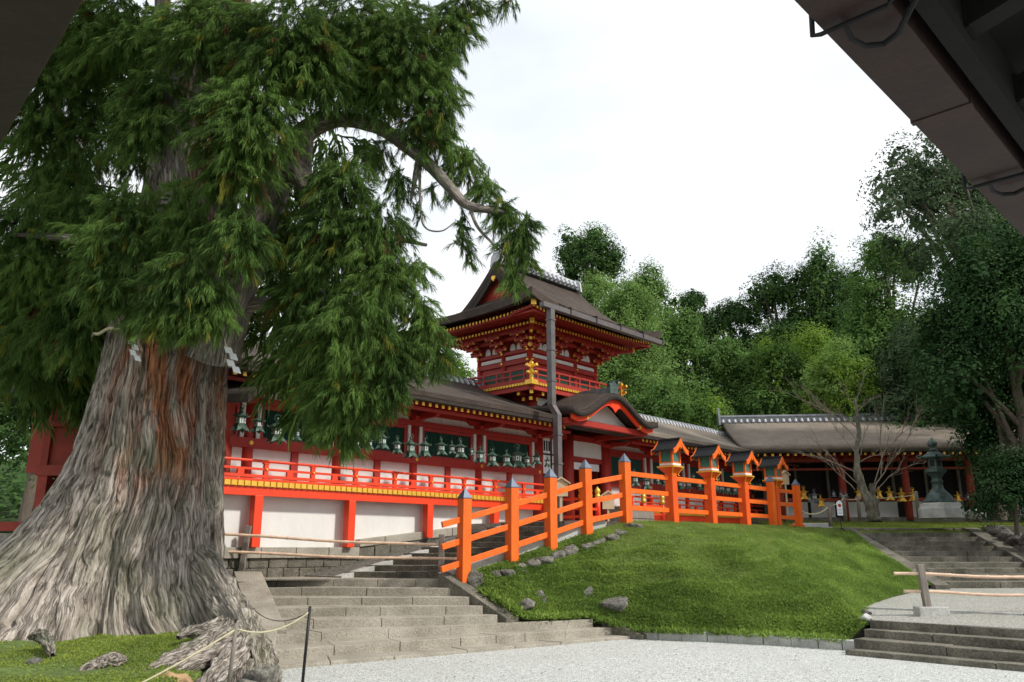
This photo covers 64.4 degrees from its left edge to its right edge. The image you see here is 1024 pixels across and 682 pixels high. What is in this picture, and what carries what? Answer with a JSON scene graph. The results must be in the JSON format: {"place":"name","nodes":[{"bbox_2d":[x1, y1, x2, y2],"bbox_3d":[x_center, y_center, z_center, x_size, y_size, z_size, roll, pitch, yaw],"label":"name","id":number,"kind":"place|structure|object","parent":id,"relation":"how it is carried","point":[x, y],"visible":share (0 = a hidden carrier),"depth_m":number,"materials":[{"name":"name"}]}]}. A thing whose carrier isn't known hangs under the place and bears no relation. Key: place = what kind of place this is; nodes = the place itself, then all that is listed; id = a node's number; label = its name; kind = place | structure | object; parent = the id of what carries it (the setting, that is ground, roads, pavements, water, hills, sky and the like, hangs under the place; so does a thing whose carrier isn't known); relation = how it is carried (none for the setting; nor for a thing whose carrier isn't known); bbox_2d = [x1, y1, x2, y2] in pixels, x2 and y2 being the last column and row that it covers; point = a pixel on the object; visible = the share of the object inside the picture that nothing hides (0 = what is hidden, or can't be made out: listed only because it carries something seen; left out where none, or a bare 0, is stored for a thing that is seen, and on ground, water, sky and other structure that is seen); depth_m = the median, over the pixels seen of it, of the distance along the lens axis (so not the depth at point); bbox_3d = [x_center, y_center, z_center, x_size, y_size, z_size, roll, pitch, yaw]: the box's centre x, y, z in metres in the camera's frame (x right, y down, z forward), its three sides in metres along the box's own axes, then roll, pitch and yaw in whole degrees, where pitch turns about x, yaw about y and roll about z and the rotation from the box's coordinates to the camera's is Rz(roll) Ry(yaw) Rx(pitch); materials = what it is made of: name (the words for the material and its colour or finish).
{"place":"outdoors","nodes":[
{"label":"outdoors","id":0,"kind":"place"},
{"bbox_2d":[0,533,11,541],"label":"court","id":1,"kind":"object","parent":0,"point":[3,536],"visible":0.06,"depth_m":16.35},
{"bbox_2d":[0,402,35,498],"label":"broadleaf tree","id":2,"kind":"object","parent":1,"relation":"on","point":[8,442],"visible":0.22,"depth_m":26.56,"materials":[{"name":"green plant"}]},
{"bbox_2d":[1,407,37,521],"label":"broadleaf tree","id":3,"kind":"object","parent":1,"relation":"on","point":[27,503],"depth_m":35.25,"materials":[{"name":"green plant"}]},
{"bbox_2d":[0,366,263,530],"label":"side hall","id":4,"kind":"structure","parent":1,"relation":"on","point":[47,458],"depth_m":18.96,"materials":[{"name":"red wood"}]},
{"bbox_2d":[0,461,32,532],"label":"forest hill","id":5,"kind":"structure","parent":0,"point":[10,517],"depth_m":45.86,"materials":[{"name":"green plant"}]},
{"bbox_2d":[0,452,53,517],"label":"undergrowth","id":6,"kind":"object","parent":5,"relation":"on","point":[15,483],"depth_m":48.53,"materials":[{"name":"green plant"}]},
{"bbox_2d":[550,218,630,296],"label":"broadleaf tree","id":7,"kind":"object","parent":5,"relation":"on","point":[591,249],"visible":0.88,"depth_m":62.80,"materials":[{"name":"green plant"}]},
{"bbox_2d":[579,267,621,358],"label":"broadleaf tree","id":8,"kind":"object","parent":5,"relation":"on","point":[590,292],"visible":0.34,"depth_m":49.68,"materials":[{"name":"green plant"}]},
{"bbox_2d":[591,254,703,418],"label":"broadleaf tree","id":9,"kind":"object","parent":5,"relation":"on","point":[627,306],"visible":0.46,"depth_m":46.34,"materials":[{"name":"green plant"}]},
{"bbox_2d":[626,256,686,323],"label":"broadleaf tree","id":10,"kind":"object","parent":5,"relation":"on","point":[656,274],"visible":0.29,"depth_m":64.17,"materials":[{"name":"green plant"}]},
{"bbox_2d":[635,294,726,401],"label":"broadleaf tree","id":11,"kind":"object","parent":5,"relation":"on","point":[683,334],"visible":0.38,"depth_m":50.55,"materials":[{"name":"green plant"}]},
{"bbox_2d":[671,288,721,380],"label":"broadleaf tree","id":12,"kind":"object","parent":5,"relation":"on","point":[696,302],"visible":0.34,"depth_m":63.84,"materials":[{"name":"green plant"}]},
{"bbox_2d":[679,386,733,449],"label":"broadleaf tree","id":13,"kind":"object","parent":5,"relation":"on","point":[705,414],"visible":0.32,"depth_m":43.60,"materials":[{"name":"green plant"}]},
{"bbox_2d":[686,325,759,414],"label":"broadleaf tree","id":14,"kind":"object","parent":5,"relation":"on","point":[725,358],"visible":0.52,"depth_m":50.09,"materials":[{"name":"green plant"}]},
{"bbox_2d":[698,296,754,365],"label":"broadleaf tree","id":15,"kind":"object","parent":5,"relation":"on","point":[726,315],"visible":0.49,"depth_m":63.51,"materials":[{"name":"green plant"}]},
{"bbox_2d":[735,259,819,378],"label":"broadleaf tree","id":16,"kind":"object","parent":5,"relation":"on","point":[764,298],"visible":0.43,"depth_m":61.82,"materials":[{"name":"green plant"}]},
{"bbox_2d":[728,322,836,414],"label":"broadleaf tree","id":17,"kind":"object","parent":5,"relation":"on","point":[772,364],"visible":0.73,"depth_m":48.01,"materials":[{"name":"green plant"}]},
{"bbox_2d":[781,321,836,408],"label":"broadleaf tree","id":18,"kind":"object","parent":5,"relation":"on","point":[814,339],"visible":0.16,"depth_m":52.35,"materials":[{"name":"green plant"}]},
{"bbox_2d":[760,226,867,354],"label":"broadleaf tree","id":19,"kind":"object","parent":5,"relation":"on","point":[818,283],"visible":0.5,"depth_m":59.88,"materials":[{"name":"green plant"}]},
{"bbox_2d":[815,229,944,395],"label":"broadleaf tree","id":20,"kind":"object","parent":5,"relation":"on","point":[874,322],"visible":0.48,"depth_m":47.31,"materials":[{"name":"green plant"}]},
{"bbox_2d":[0,0,82,143],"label":"eave","id":21,"kind":"object","parent":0,"point":[32,32],"depth_m":3.48,"materials":[{"name":"wood"}]},
{"bbox_2d":[0,631,209,681],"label":"mossy bank","id":22,"kind":"structure","parent":0,"point":[67,670],"depth_m":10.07,"materials":[{"name":"green plant"}]},
{"bbox_2d":[157,671,192,681],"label":"rock","id":23,"kind":"object","parent":22,"relation":"on","point":[184,677],"visible":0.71,"depth_m":9.58,"materials":[{"name":"beige stone"}]},
{"bbox_2d":[227,623,238,681],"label":"stake","id":24,"kind":"object","parent":22,"relation":"on","point":[232,655],"visible":1,"depth_m":9.39,"materials":[{"name":"grey wood"}]},
{"bbox_2d":[243,665,278,681],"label":"rock","id":25,"kind":"object","parent":22,"relation":"on","point":[268,674],"visible":0.94,"depth_m":10.31,"materials":[{"name":"grey stone"}]},
{"bbox_2d":[0,0,550,681],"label":"cedar tree","id":26,"kind":"object","parent":22,"relation":"on","point":[118,530],"visible":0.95,"depth_m":13.91,"materials":[{"name":"green plant"}]},
{"bbox_2d":[224,339,240,373],"bbox_3d":[-4.719,0.258,13.737,0.328,0.594,0.051,1,-14,-5],"label":"paper streamer","id":27,"kind":"object","parent":26,"relation":"hanging from","point":[232,357],"visible":1,"depth_m":13.72,"materials":[{"name":"paper"}]},
{"bbox_2d":[301,606,311,681],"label":"stake","id":28,"kind":"object","parent":22,"relation":"on","point":[306,644],"visible":1,"depth_m":9.70,"materials":[{"name":"metal"}]},
{"bbox_2d":[238,612,307,632],"bbox_3d":[-2.820,3.328,9.627,0.837,0.238,0.022,5,-15,-21],"label":"rope","id":29,"kind":"object","parent":28,"relation":"attached to","point":[301,617],"visible":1,"depth_m":9.60,"materials":[{"name":"fabric"}]},
{"bbox_2d":[143,630,233,681],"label":"rope","id":30,"kind":"object","parent":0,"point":[197,652],"visible":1,"depth_m":9.13,"materials":[{"name":"fabric"}]},
{"bbox_2d":[250,405,265,433],"bbox_3d":[-6.008,1.604,19.346,0.336,1.162,0.388,1,-14,-5],"label":"hanging lantern","id":31,"kind":"object","parent":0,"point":[257,427],"visible":0.8,"depth_m":19.18,"materials":[{"name":"green metal"}]},
{"bbox_2d":[265,580,314,580],"bbox_3d":[-4.221,5.626,19.210,9.716,0.001,4.028,10,-17,-34],"label":"landing","id":32,"kind":"object","parent":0,"point":[289,580],"depth_m":18.45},
{"bbox_2d":[223,521,504,577],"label":"retaining wall","id":33,"kind":"structure","parent":32,"relation":"on","point":[279,566],"depth_m":20.37,"materials":[{"name":"stone"}]},
{"bbox_2d":[223,335,604,546],"bbox_3d":[-5.045,3.282,24.948,8.000,5.920,15.670,-13,-19,41],"label":"shrine corridor","id":34,"kind":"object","parent":33,"relation":"on","point":[274,489],"visible":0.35,"depth_m":22.60,"materials":[{"name":"red wood"}]},
{"bbox_2d":[230,404,250,432],"bbox_3d":[-6.318,1.377,19.062,0.477,1.511,0.413,-8,-16,28],"label":"hanging lantern","id":35,"kind":"object","parent":34,"relation":"hanging from","point":[241,416],"visible":0.96,"depth_m":18.86,"materials":[{"name":"green metal"}]},
{"bbox_2d":[266,408,286,443],"bbox_3d":[-5.662,1.671,19.713,0.521,1.611,0.451,5,-15,-20],"label":"hanging lantern","id":36,"kind":"object","parent":34,"relation":"hanging from","point":[272,438],"visible":0.56,"depth_m":19.49,"materials":[{"name":"green metal"}]},
{"bbox_2d":[260,405,325,442],"bbox_3d":[-5.681,2.239,21.325,0.110,0.890,2.050,-13,-19,41],"label":"window","id":37,"kind":"structure","parent":34,"relation":"in","point":[270,420],"depth_m":20.88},
{"bbox_2d":[374,430,389,449],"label":"hanging lantern","id":38,"kind":"object","parent":34,"relation":"hanging from","point":[381,445],"visible":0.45,"depth_m":21.77,"materials":[{"name":"green metal"}]},
{"bbox_2d":[360,421,406,453],"bbox_3d":[-3.857,2.722,23.220,0.110,0.890,2.100,-13,-19,41],"label":"window","id":39,"kind":"structure","parent":34,"relation":"in","point":[401,429],"depth_m":23.65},
{"bbox_2d":[402,417,417,458],"bbox_3d":[-2.808,2.474,22.666,0.479,1.581,0.415,7,-16,-27],"label":"hanging lantern","id":40,"kind":"object","parent":34,"relation":"hanging from","point":[410,452],"visible":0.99,"depth_m":22.45,"materials":[{"name":"green metal"}]},
{"bbox_2d":[418,418,431,457],"bbox_3d":[-2.456,2.571,23.030,0.455,1.455,0.394,-7,-16,27],"label":"hanging lantern","id":41,"kind":"object","parent":34,"relation":"hanging from","point":[424,452],"visible":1,"depth_m":22.83,"materials":[{"name":"green metal"}]},
{"bbox_2d":[435,424,446,455],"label":"hanging lantern","id":42,"kind":"object","parent":34,"relation":"hanging from","point":[441,445],"visible":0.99,"depth_m":23.30,"materials":[{"name":"green metal"}]},
{"bbox_2d":[422,427,472,460],"bbox_3d":[-2.015,3.211,25.134,0.110,0.890,2.100,-13,-19,41],"label":"window","id":43,"kind":"structure","parent":34,"relation":"in","point":[433,435],"depth_m":25.14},
{"bbox_2d":[453,427,466,458],"bbox_3d":[-1.521,2.767,24.015,0.394,1.392,0.455,-10,-17,34],"label":"hanging lantern","id":44,"kind":"object","parent":34,"relation":"hanging from","point":[460,447],"visible":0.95,"depth_m":23.82,"materials":[{"name":"green metal"}]},
{"bbox_2d":[485,447,498,466],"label":"hanging lantern","id":45,"kind":"object","parent":34,"relation":"hanging from","point":[492,455],"visible":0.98,"depth_m":24.73,"materials":[{"name":"green metal"}]},
{"bbox_2d":[486,436,530,466],"bbox_3d":[-0.140,3.708,27.082,0.110,0.890,2.200,-13,-19,41],"label":"window","id":46,"kind":"structure","parent":34,"relation":"in","point":[499,444],"depth_m":27.01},
{"bbox_2d":[508,444,524,468],"bbox_3d":[0.156,3.146,25.775,0.562,1.758,0.487,2,-14,-7],"label":"hanging lantern","id":47,"kind":"object","parent":34,"relation":"hanging from","point":[517,462],"visible":0.97,"depth_m":25.53,"materials":[{"name":"green metal"}]},
{"bbox_2d":[335,520,604,577],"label":"stone stairs","id":48,"kind":"structure","parent":32,"relation":"on","point":[403,568],"depth_m":20.00,"materials":[{"name":"stone"}]},
{"bbox_2d":[0,0,968,457],"label":"sky","id":49,"kind":"structure","parent":0,"point":[712,138],"materials":[{"name":"white"}]},
{"bbox_2d":[471,521,606,530],"bbox_3d":[-0.316,5.947,24.204,7.000,1.000,1.090,-13,-19,41],"label":"court","id":50,"kind":"object","parent":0,"point":[480,527],"visible":0.07,"depth_m":23.99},
{"bbox_2d":[607,521,643,526],"bbox_3d":[5.544,10.813,43.295,26.700,1.000,35.700,-13,-19,41],"label":"court","id":51,"kind":"object","parent":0,"point":[609,523],"visible":0.02,"depth_m":22.29,"materials":[{"name":"grey stone"}]},
{"bbox_2d":[434,351,475,377],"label":"broadleaf tree","id":52,"kind":"object","parent":51,"relation":"on","point":[466,373],"visible":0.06,"depth_m":41.11,"materials":[{"name":"green plant"}]},
{"bbox_2d":[425,251,663,521],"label":"two storey gate","id":53,"kind":"structure","parent":51,"relation":"on","point":[552,343],"depth_m":28.84,"materials":[{"name":"red wood"}]},
{"bbox_2d":[543,438,553,473],"bbox_3d":[1.353,4.444,28.774,0.050,2.020,1.140,-13,-19,41],"label":"hanging banner","id":54,"kind":"object","parent":53,"relation":"hanging from","point":[548,446],"visible":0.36,"depth_m":28.80,"materials":[{"name":"white paper"}]},
{"bbox_2d":[542,488,579,521],"bbox_3d":[1.636,5.296,26.168,1.720,1.220,0.200,-13,-19,41],"label":"gate railing","id":55,"kind":"object","parent":51,"relation":"on","point":[571,499],"visible":0.15,"depth_m":25.86,"materials":[{"name":"red wood"}]},
{"bbox_2d":[557,477,570,520],"bbox_3d":[1.465,4.790,24.328,0.571,1.450,0.160,2,-15,-10],"label":"notice board","id":56,"kind":"object","parent":51,"relation":"on","point":[561,483],"visible":0.47,"depth_m":24.41,"materials":[{"name":"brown wood"}]},
{"bbox_2d":[592,487,600,516],"bbox_3d":[2.482,5.245,25.967,0.200,1.220,1.050,-13,-19,41],"label":"gate railing","id":57,"kind":"object","parent":51,"relation":"on","point":[597,508],"visible":0.3,"depth_m":26.20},
{"bbox_2d":[599,490,613,520],"bbox_3d":[3.014,5.209,25.482,0.517,1.050,0.160,2,-15,-10],"label":"notice board","id":58,"kind":"object","parent":51,"relation":"on","point":[608,504],"visible":0.51,"depth_m":25.48,"materials":[{"name":"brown wood"}]},
{"bbox_2d":[609,506,653,520],"bbox_3d":[4.208,6.168,28.550,0.700,0.650,2.000,-13,-19,41],"label":"offering box","id":59,"kind":"object","parent":51,"relation":"on","point":[642,515],"visible":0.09,"depth_m":28.31,"materials":[{"name":"beige wood"}]},
{"bbox_2d":[641,494,664,520],"bbox_3d":[5.233,6.277,30.111,0.200,1.270,1.450,-13,-19,41],"label":"gate railing","id":60,"kind":"object","parent":51,"relation":"on","point":[662,503],"visible":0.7,"depth_m":30.30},
{"bbox_2d":[624,376,695,443],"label":"broadleaf tree","id":61,"kind":"object","parent":51,"relation":"on","point":[664,402],"visible":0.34,"depth_m":41.96,"materials":[{"name":"green plant"}]},
{"bbox_2d":[593,413,812,523],"bbox_3d":[6.819,6.050,37.145,8.300,5.450,18.800,-13,-19,41],"label":"shrine corridor","id":62,"kind":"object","parent":51,"relation":"on","point":[640,456],"visible":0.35,"depth_m":33.90,"materials":[{"name":"red wood"}]},
{"bbox_2d":[610,453,643,482],"bbox_3d":[4.474,5.000,31.859,0.110,1.030,2.270,-13,-19,41],"label":"window","id":63,"kind":"structure","parent":62,"relation":"in","point":[635,462],"depth_m":32.14,"materials":[{"name":"green wood"}]},
{"bbox_2d":[652,459,682,485],"bbox_3d":[6.442,5.521,33.904,0.110,1.030,2.300,-13,-19,41],"label":"window","id":64,"kind":"structure","parent":62,"relation":"in","point":[655,463],"depth_m":33.46,"materials":[{"name":"green wood"}]},
{"bbox_2d":[690,464,715,488],"bbox_3d":[8.419,6.046,35.959,0.110,1.030,2.300,-13,-19,41],"label":"window","id":65,"kind":"structure","parent":62,"relation":"in","point":[694,468],"depth_m":35.54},
{"bbox_2d":[723,469,737,491],"bbox_3d":[10.363,6.561,37.978,0.110,1.030,2.200,-13,-19,41],"label":"window","id":66,"kind":"structure","parent":62,"relation":"in","point":[727,474],"depth_m":37.69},
{"bbox_2d":[960,434,1023,534],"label":"shrub","id":67,"kind":"object","parent":51,"relation":"on","point":[1002,473],"visible":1,"depth_m":25.87,"materials":[{"name":"green plant"}]},
{"bbox_2d":[282,639,1023,681],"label":"gravel","id":68,"kind":"structure","parent":0,"point":[664,663],"depth_m":13.42,"materials":[{"name":"grey gravel"}]},
{"bbox_2d":[234,571,646,669],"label":"stone stairs","id":69,"kind":"structure","parent":68,"relation":"on","point":[357,620],"depth_m":16.75,"materials":[{"name":"stone"}]},
{"bbox_2d":[225,526,456,577],"bbox_3d":[-3.981,4.875,18.785,5.865,1.205,0.337,0,-14,1],"label":"bamboo barrier","id":70,"kind":"object","parent":69,"relation":"on","point":[244,552],"visible":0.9,"depth_m":18.75,"materials":[{"name":"wood"}]},
{"bbox_2d":[639,631,854,649],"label":"curb","id":71,"kind":"structure","parent":68,"relation":"on","point":[798,642],"depth_m":16.64,"materials":[{"name":"stone"}]},
{"bbox_2d":[845,620,1023,671],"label":"stone stairs","id":72,"kind":"structure","parent":68,"relation":"on","point":[1000,648],"depth_m":14.39,"materials":[{"name":"stone"}]},
{"bbox_2d":[483,520,917,637],"bbox_3d":[7.606,6.071,21.675,17.419,2.516,7.183,13,-19,-42],"label":"mound","id":73,"kind":"object","parent":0,"point":[640,559],"visible":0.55,"depth_m":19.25,"materials":[{"name":"green plant"}]},
{"bbox_2d":[467,570,483,587],"bbox_3d":[-0.840,5.403,18.198,0.483,0.543,0.398,5,-15,-19],"label":"rock","id":74,"kind":"object","parent":73,"relation":"on","point":[475,578],"visible":0.56,"depth_m":18.06,"materials":[{"name":"grey stone"}]},
{"bbox_2d":[519,598,534,609],"bbox_3d":[0.342,5.755,17.742,0.275,0.291,0.321,-12,-19,40],"label":"rock","id":75,"kind":"object","parent":73,"relation":"on","point":[527,603],"visible":0.87,"depth_m":17.69,"materials":[{"name":"grey stone"}]},
{"bbox_2d":[598,596,628,611],"bbox_3d":[2.353,6.010,18.513,0.847,0.391,0.601,0,-14,0],"label":"rock","id":76,"kind":"object","parent":73,"relation":"on","point":[618,604],"visible":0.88,"depth_m":18.33,"materials":[{"name":"grey stone"}]},
{"bbox_2d":[440,453,804,582],"bbox_3d":[4.779,5.174,23.776,17.185,3.343,0.696,14,-20,-43],"label":"orange fence","id":77,"kind":"object","parent":73,"relation":"on","point":[462,520],"visible":0.87,"depth_m":20.43,"materials":[{"name":"paint"}]},
{"bbox_2d":[651,437,688,522],"bbox_3d":[4.635,4.148,23.692,0.800,2.620,0.791,-13,-19,41],"label":"lantern post","id":78,"kind":"object","parent":73,"relation":"on","point":[670,450],"visible":0.99,"depth_m":23.64,"materials":[{"name":"orange paint"}]},
{"bbox_2d":[471,523,929,642],"bbox_3d":[7.640,5.994,21.222,17.423,2.551,7.091,12,-19,-39],"label":"ground cover","id":79,"kind":"object","parent":73,"relation":"on","point":[853,593],"visible":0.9,"depth_m":18.57,"materials":[{"name":"green plant"}]},
{"bbox_2d":[690,444,725,522],"bbox_3d":[6.142,4.548,25.259,0.800,2.620,0.791,-13,-19,41],"label":"lantern post","id":80,"kind":"object","parent":73,"relation":"on","point":[708,456],"visible":0.97,"depth_m":25.21,"materials":[{"name":"orange paint"}]},
{"bbox_2d":[725,450,758,524],"bbox_3d":[7.629,4.942,26.803,0.800,2.620,0.791,-13,-19,41],"label":"lantern post","id":81,"kind":"object","parent":73,"relation":"on","point":[741,461],"visible":0.95,"depth_m":26.75,"materials":[{"name":"orange paint"}]},
{"bbox_2d":[757,456,788,524],"bbox_3d":[9.170,5.351,28.405,0.800,2.620,0.791,-13,-19,41],"label":"lantern post","id":82,"kind":"object","parent":73,"relation":"on","point":[773,466],"visible":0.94,"depth_m":28.42,"materials":[{"name":"orange wood"}]},
{"bbox_2d":[497,585,929,644],"bbox_3d":[7.593,6.435,20.762,17.005,3.160,6.835,11,-18,-37],"label":"mound edge","id":83,"kind":"object","parent":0,"point":[860,634],"visible":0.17,"depth_m":17.46,"materials":[{"name":"stone"}]},
{"bbox_2d":[751,520,1023,532],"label":"lawn","id":84,"kind":"structure","parent":0,"point":[897,527],"depth_m":33.53,"materials":[{"name":"plant"}]},
{"bbox_2d":[782,470,789,514],"bbox_3d":[11.122,6.144,32.986,0.408,1.800,0.160,2,-15,-10],"label":"notice board","id":85,"kind":"object","parent":84,"relation":"on","point":[785,475],"visible":0.85,"depth_m":33.08,"materials":[{"name":"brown wood"}]},
{"bbox_2d":[791,333,887,420],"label":"broadleaf tree","id":86,"kind":"object","parent":84,"relation":"on","point":[830,370],"visible":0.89,"depth_m":42.19,"materials":[{"name":"green plant"}]},
{"bbox_2d":[770,369,931,521],"bbox_3d":[13.393,3.884,31.511,6.875,6.125,1.690,0,-14,0],"label":"bare tree","id":87,"kind":"object","parent":84,"relation":"on","point":[870,500],"visible":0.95,"depth_m":31.38,"materials":[{"name":"grey plant"}]},
{"bbox_2d":[717,408,1023,524],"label":"back hall","id":88,"kind":"structure","parent":84,"relation":"on","point":[764,435],"depth_m":38.30,"materials":[{"name":"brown wood"}]},
{"bbox_2d":[840,313,948,423],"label":"broadleaf tree","id":89,"kind":"object","parent":84,"relation":"on","point":[893,400],"visible":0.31,"depth_m":42.00,"materials":[{"name":"green plant"}]},
{"bbox_2d":[837,528,963,530],"bbox_3d":[14.202,7.078,30.131,6.024,0.307,0.308,1,-14,-4],"label":"lawn edging","id":90,"kind":"object","parent":84,"relation":"on","point":[888,529],"visible":0.35,"depth_m":30.06,"materials":[{"name":"stone"}]},
{"bbox_2d":[856,129,1020,519],"bbox_3d":[17.613,-2.761,32.048,8.284,19.219,6.755,0,-14,0],"label":"broadleaf tree","id":91,"kind":"object","parent":84,"relation":"on","point":[923,188],"visible":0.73,"depth_m":31.85,"materials":[{"name":"green plant"}]},
{"bbox_2d":[916,437,964,518],"bbox_3d":[15.749,5.059,30.187,1.599,2.964,1.547,0,-14,0],"label":"bronze lantern","id":92,"kind":"object","parent":84,"relation":"on","point":[939,502],"visible":0.97,"depth_m":29.82,"materials":[{"name":"metal"}]},
{"bbox_2d":[881,311,1011,452],"bbox_3d":[22.500,3.576,40.184,7.340,11.367,7.559,-12,-19,40],"label":"broadleaf tree","id":93,"kind":"object","parent":84,"relation":"on","point":[920,422],"visible":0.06,"depth_m":39.97,"materials":[{"name":"green plant"}]},
{"bbox_2d":[915,191,1022,355],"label":"broadleaf tree","id":94,"kind":"object","parent":84,"relation":"on","point":[962,210],"visible":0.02,"depth_m":36.51,"materials":[{"name":"green plant"}]},
{"bbox_2d":[795,0,1023,236],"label":"eave","id":95,"kind":"object","parent":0,"point":[946,77],"visible":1,"depth_m":3.82,"materials":[{"name":"wood"}]},
{"bbox_2d":[868,588,1023,612],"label":"landing","id":96,"kind":"object","parent":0,"point":[980,603],"visible":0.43,"depth_m":18.46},
{"bbox_2d":[842,527,1023,588],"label":"stone stairs","id":97,"kind":"structure","parent":96,"relation":"on","point":[973,551],"depth_m":26.06,"materials":[{"name":"stone"}]},
{"bbox_2d":[868,609,1023,628],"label":"landing","id":98,"kind":"object","parent":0,"point":[994,620],"visible":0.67,"depth_m":15.53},
{"bbox_2d":[866,607,1022,614],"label":"edging stone","id":99,"kind":"object","parent":98,"relation":"on","point":[953,611],"visible":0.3,"depth_m":16.13,"materials":[{"name":"stone"}]},
{"bbox_2d":[893,564,1023,616],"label":"bamboo barrier","id":100,"kind":"object","parent":98,"relation":"on","point":[927,608],"visible":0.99,"depth_m":16.09,"materials":[{"name":"wood"}]},
{"bbox_2d":[887,198,1023,471],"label":"broadleaf tree","id":101,"kind":"object","parent":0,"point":[973,340],"visible":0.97,"depth_m":27.40,"materials":[{"name":"green plant"}]},
{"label":"upper lawn","id":102,"kind":"structure","parent":0,"visible":0},
{"bbox_2d":[981,525,1023,551],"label":"rubble wall","id":103,"kind":"structure","parent":102,"relation":"on","point":[1005,534],"depth_m":27.78,"materials":[{"name":"stone"}]},
{"bbox_2d":[928,350,1023,520],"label":"broadleaf tree","id":104,"kind":"object","parent":103,"relation":"on","point":[973,439],"visible":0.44,"depth_m":28.75,"materials":[{"name":"green plant"}]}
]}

